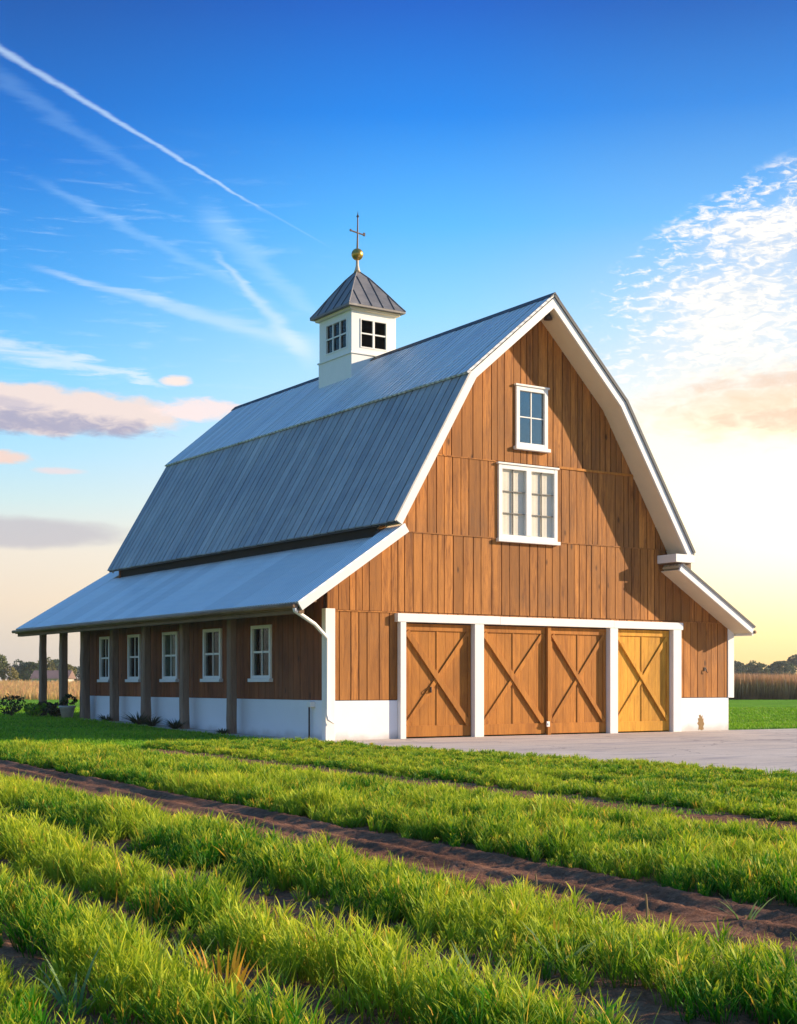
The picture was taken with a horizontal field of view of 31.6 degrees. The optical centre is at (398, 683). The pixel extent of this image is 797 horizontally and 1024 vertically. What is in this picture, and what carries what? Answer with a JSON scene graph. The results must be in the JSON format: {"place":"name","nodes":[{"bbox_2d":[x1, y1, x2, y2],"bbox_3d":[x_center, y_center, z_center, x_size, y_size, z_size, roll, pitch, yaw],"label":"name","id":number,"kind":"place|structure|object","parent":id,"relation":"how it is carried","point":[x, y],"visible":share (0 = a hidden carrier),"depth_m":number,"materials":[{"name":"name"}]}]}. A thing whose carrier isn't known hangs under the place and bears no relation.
{"place":"outdoors","nodes":[
{"label":"outdoors","id":0,"kind":"place"},
{"bbox_2d":[0,679,79,699],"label":"grain field","id":1,"kind":"structure","parent":0,"point":[25,689],"depth_m":105.35,"materials":[{"name":"beige plant"}]},
{"bbox_2d":[85,719,321,740],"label":"path","id":2,"kind":"structure","parent":0,"point":[209,731],"depth_m":37.16,"materials":[{"name":"concrete"}]},
{"bbox_2d":[95,713,117,720],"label":"plant","id":3,"kind":"object","parent":2,"relation":"on","point":[108,718],"visible":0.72,"depth_m":42.45,"materials":[{"name":"green plant"}]},
{"bbox_2d":[115,712,156,724],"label":"plant","id":4,"kind":"object","parent":2,"relation":"on","point":[134,720],"visible":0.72,"depth_m":40.40,"materials":[{"name":"green plant"}]},
{"bbox_2d":[137,716,163,725],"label":"plant","id":5,"kind":"object","parent":2,"relation":"on","point":[152,722],"visible":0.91,"depth_m":39.61,"materials":[{"name":"green plant"}]},
{"bbox_2d":[162,720,188,728],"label":"plant","id":6,"kind":"object","parent":2,"relation":"on","point":[176,725],"visible":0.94,"depth_m":38.25,"materials":[{"name":"green plant"}]},
{"bbox_2d":[214,728,232,733],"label":"plant","id":7,"kind":"object","parent":2,"relation":"on","point":[222,731],"visible":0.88,"depth_m":35.93,"materials":[{"name":"green plant"}]},
{"bbox_2d":[0,748,796,1023],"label":"field soil","id":8,"kind":"structure","parent":0,"point":[697,910],"depth_m":8.52,"materials":[{"name":"brown soil"}]},
{"bbox_2d":[27,943,115,1015],"bbox_3d":[-1.241,1.202,5.617,0.506,0.317,0.212,0,0,8],"label":"broad leaved plant","id":9,"kind":"object","parent":8,"relation":"on","point":[58,997],"visible":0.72,"depth_m":5.58,"materials":[{"name":"green plant"}]},
{"bbox_2d":[89,891,127,927],"bbox_3d":[-1.527,1.229,7.470,0.261,0.263,0.134,0,0,-34],"label":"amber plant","id":10,"kind":"object","parent":8,"relation":"on","point":[116,906],"visible":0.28,"depth_m":7.52,"materials":[{"name":"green plant"}]},
{"bbox_2d":[139,885,168,927],"bbox_3d":[-1.311,1.202,7.533,0.110,0.316,0.184,0,0,29],"label":"amber plant","id":11,"kind":"object","parent":8,"relation":"on","point":[151,920],"visible":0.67,"depth_m":7.53,"materials":[{"name":"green plant"}]},
{"bbox_2d":[154,935,213,982],"bbox_3d":[-0.934,1.206,6.081,0.231,0.310,0.406,0,0,-34],"label":"broad leaved plant","id":12,"kind":"object","parent":8,"relation":"on","point":[176,945],"visible":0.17,"depth_m":5.99,"materials":[{"name":"green plant"}]},
{"bbox_2d":[185,934,272,1019],"bbox_3d":[-0.695,1.180,5.519,0.353,0.361,0.247,0,0,13],"label":"amber plant","id":13,"kind":"object","parent":8,"relation":"on","point":[234,967],"visible":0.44,"depth_m":5.53,"materials":[{"name":"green plant"}]},
{"bbox_2d":[0,737,796,1023],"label":"young crop","id":14,"kind":"object","parent":8,"relation":"on","point":[736,861],"visible":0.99,"depth_m":8.45,"materials":[{"name":"green plant"}]},
{"bbox_2d":[439,942,528,994],"bbox_3d":[0.362,1.199,5.681,0.423,0.323,0.291,0,0,45],"label":"broad leaved plant","id":15,"kind":"object","parent":8,"relation":"on","point":[468,961],"visible":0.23,"depth_m":5.72,"materials":[{"name":"green plant"}]},
{"bbox_2d":[506,924,600,972],"bbox_3d":[0.718,1.227,6.371,0.468,0.267,0.317,0,0,25],"label":"broad leaved plant","id":16,"kind":"object","parent":8,"relation":"on","point":[575,954],"visible":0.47,"depth_m":6.38,"materials":[{"name":"green plant"}]},
{"bbox_2d":[645,894,647,918],"bbox_3d":[1.351,1.260,7.662,0.019,0.221,0.016,0,0,-34],"label":"dry stake","id":17,"kind":"object","parent":8,"relation":"in","point":[646,906],"visible":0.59,"depth_m":7.66,"materials":[{"name":"brown wood"}]},
{"bbox_2d":[717,897,773,919],"bbox_3d":[1.897,1.245,7.649,0.262,0.231,0.346,0,0,-34],"label":"broad leaved plant","id":18,"kind":"object","parent":8,"relation":"on","point":[749,916],"visible":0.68,"depth_m":7.61,"materials":[{"name":"green plant"}]},
{"bbox_2d":[0,699,796,749],"bbox_3d":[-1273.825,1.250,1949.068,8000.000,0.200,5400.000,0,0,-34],"label":"ground","id":19,"kind":"structure","parent":0,"point":[761,703],"depth_m":69.30,"materials":[{"name":"green plant"}]},
{"bbox_2d":[0,654,7,670],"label":"tree","id":20,"kind":"object","parent":19,"relation":"on","point":[3,661],"visible":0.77,"depth_m":240.00,"materials":[{"name":"green plant"}]},
{"bbox_2d":[0,663,18,681],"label":"tree","id":21,"kind":"object","parent":19,"relation":"on","point":[6,669],"visible":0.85,"depth_m":237.35,"materials":[{"name":"green plant"}]},
{"bbox_2d":[0,693,25,715],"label":"shrub","id":22,"kind":"object","parent":19,"relation":"on","point":[15,706],"visible":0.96,"depth_m":47.58,"materials":[{"name":"green plant"}]},
{"bbox_2d":[11,659,28,677],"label":"tree","id":23,"kind":"object","parent":19,"relation":"on","point":[17,667],"visible":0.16,"depth_m":299.41,"materials":[{"name":"green plant"}]},
{"bbox_2d":[17,661,38,681],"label":"tree","id":24,"kind":"object","parent":19,"relation":"on","point":[26,667],"visible":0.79,"depth_m":249.10,"materials":[{"name":"green plant"}]},
{"bbox_2d":[23,703,46,716],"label":"shrub","id":25,"kind":"object","parent":19,"relation":"on","point":[33,711],"visible":0.91,"depth_m":46.52,"materials":[{"name":"green plant"}]},
{"bbox_2d":[34,701,53,715],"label":"shrub","id":26,"kind":"object","parent":19,"relation":"on","point":[43,712],"visible":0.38,"depth_m":47.24,"materials":[{"name":"green plant"}]},
{"bbox_2d":[36,657,55,669],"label":"tree","id":27,"kind":"object","parent":19,"relation":"on","point":[52,665],"visible":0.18,"depth_m":279.74,"materials":[{"name":"green plant"}]},
{"bbox_2d":[30,670,75,681],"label":"shed","id":28,"kind":"structure","parent":19,"relation":"on","point":[53,674],"depth_m":223.55,"materials":[{"name":"grey"}]},
{"bbox_2d":[48,659,58,668],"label":"tree","id":29,"kind":"object","parent":19,"relation":"on","point":[56,661],"visible":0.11,"depth_m":298.41,"materials":[{"name":"green plant"}]},
{"bbox_2d":[45,702,62,716],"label":"shrub","id":30,"kind":"object","parent":19,"relation":"on","point":[53,710],"visible":0.85,"depth_m":45.96,"materials":[{"name":"green plant"}]},
{"bbox_2d":[56,664,76,679],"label":"tree","id":31,"kind":"object","parent":19,"relation":"on","point":[72,668],"visible":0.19,"depth_m":259.38,"materials":[{"name":"green plant"}]},
{"bbox_2d":[59,706,75,718],"bbox_3d":[-10.586,0.935,44.946,0.540,0.430,0.540,0,0,-34],"label":"flower pot","id":32,"kind":"object","parent":19,"relation":"on","point":[67,711],"visible":0.91,"depth_m":44.77,"materials":[{"name":"concrete"}]},
{"bbox_2d":[60,694,77,705],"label":"potted plant","id":33,"kind":"object","parent":32,"relation":"in","point":[65,697],"visible":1,"depth_m":44.85,"materials":[{"name":"green plant"}]},
{"bbox_2d":[74,666,79,680],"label":"tree","id":34,"kind":"object","parent":19,"relation":"on","point":[78,673],"visible":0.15,"depth_m":318.95,"materials":[{"name":"green plant"}]},
{"bbox_2d":[12,213,756,740],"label":"barn","id":35,"kind":"structure","parent":19,"relation":"on","point":[468,529],"depth_m":37.01,"materials":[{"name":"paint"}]},
{"bbox_2d":[97,636,109,681],"bbox_3d":[-9.210,-0.745,44.131,0.180,1.430,0.910,0,0,-34],"label":"window","id":36,"kind":"structure","parent":35,"relation":"in","point":[101,639],"depth_m":44.23,"materials":[{"name":"white paint"}]},
{"bbox_2d":[125,634,140,681],"bbox_3d":[-7.935,-0.745,42.211,0.180,1.430,1.000,0,0,-34],"label":"window","id":37,"kind":"structure","parent":35,"relation":"in","point":[129,637],"depth_m":42.23,"materials":[{"name":"white paint"}]},
{"bbox_2d":[159,631,178,681],"bbox_3d":[-6.502,-0.745,40.053,0.180,1.430,1.100,0,0,-34],"label":"window","id":38,"kind":"structure","parent":35,"relation":"in","point":[169,640],"depth_m":40.19,"materials":[{"name":"white paint"}]},
{"bbox_2d":[200,628,222,681],"bbox_3d":[-5.006,-0.745,37.799,0.180,1.430,1.170,0,0,-34],"label":"window","id":39,"kind":"structure","parent":35,"relation":"in","point":[206,678],"depth_m":37.81,"materials":[{"name":"white paint"}]},
{"bbox_2d":[248,625,272,681],"bbox_3d":[-3.463,-0.745,35.475,0.180,1.430,1.150,0,0,-34],"label":"window","id":40,"kind":"structure","parent":35,"relation":"in","point":[257,678],"depth_m":35.48,"materials":[{"name":"white paint"}]},
{"bbox_2d":[406,623,470,736],"bbox_3d":[0.962,-0.070,34.661,2.045,2.760,0.191,0,0,-34],"label":"barn door","id":41,"kind":"structure","parent":35,"relation":"in","point":[438,656],"depth_m":34.67,"materials":[{"name":"brown wood"}]},
{"bbox_2d":[484,626,544,734],"bbox_3d":[2.926,-0.070,35.997,2.095,2.760,0.138,0,0,-34],"label":"barn door","id":42,"kind":"structure","parent":35,"relation":"in","point":[514,657],"depth_m":35.99,"materials":[{"name":"brown wood"}]},
{"bbox_2d":[496,461,560,545],"bbox_3d":[3.332,-4.600,36.176,2.030,2.020,0.180,0,0,-34],"label":"window","id":43,"kind":"structure","parent":35,"relation":"in","point":[527,494],"depth_m":36.16,"materials":[{"name":"white paint"}]},
{"bbox_2d":[513,383,550,452],"bbox_3d":[3.432,-6.820,36.243,1.140,1.680,0.180,0,0,-34],"label":"window","id":44,"kind":"structure","parent":35,"relation":"in","point":[543,448],"depth_m":36.26,"materials":[{"name":"white paint"}]},
{"bbox_2d":[551,628,605,732],"bbox_3d":[4.730,-0.070,37.194,1.975,2.760,0.138,0,0,-34],"label":"barn door","id":45,"kind":"structure","parent":35,"relation":"in","point":[578,655],"depth_m":37.18,"materials":[{"name":"brown wood"}]},
{"bbox_2d":[618,629,668,731],"bbox_3d":[6.648,-0.070,38.468,2.030,2.760,0.138,0,0,-34],"label":"barn door","id":46,"kind":"structure","parent":35,"relation":"in","point":[643,655],"depth_m":38.46,"materials":[{"name":"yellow wood"}]},
{"bbox_2d":[0,707,796,814],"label":"lawn grass","id":47,"kind":"structure","parent":19,"relation":"on","point":[788,714],"depth_m":36.32,"materials":[{"name":"green plant"}]},
{"bbox_2d":[734,660,747,675],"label":"tree","id":48,"kind":"object","parent":19,"relation":"on","point":[741,668],"visible":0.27,"depth_m":343.38,"materials":[{"name":"green plant"}]},
{"bbox_2d":[746,660,769,676],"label":"tree","id":49,"kind":"object","parent":19,"relation":"on","point":[758,667],"visible":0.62,"depth_m":334.00,"materials":[{"name":"green plant"}]},
{"bbox_2d":[762,665,781,674],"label":"tree","id":50,"kind":"object","parent":19,"relation":"on","point":[771,672],"visible":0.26,"depth_m":348.52,"materials":[{"name":"green plant"}]},
{"bbox_2d":[767,660,795,674],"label":"tree","id":51,"kind":"object","parent":19,"relation":"on","point":[778,665],"visible":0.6,"depth_m":348.49,"materials":[{"name":"green plant"}]},
{"bbox_2d":[784,654,796,675],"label":"tree","id":52,"kind":"object","parent":19,"relation":"on","point":[793,659],"visible":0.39,"depth_m":354.33,"materials":[{"name":"green plant"}]},
{"bbox_2d":[0,0,796,681],"label":"sky","id":53,"kind":"structure","parent":0,"point":[184,184],"materials":[{"name":"blue"}]},
{"bbox_2d":[324,729,796,773],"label":"driveway","id":54,"kind":"structure","parent":0,"point":[773,749],"depth_m":30.28,"materials":[{"name":"concrete"}]},
{"bbox_2d":[725,672,796,699],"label":"stalk field","id":55,"kind":"structure","parent":0,"point":[754,686],"depth_m":98.09,"materials":[{"name":"beige plant"}]}
]}

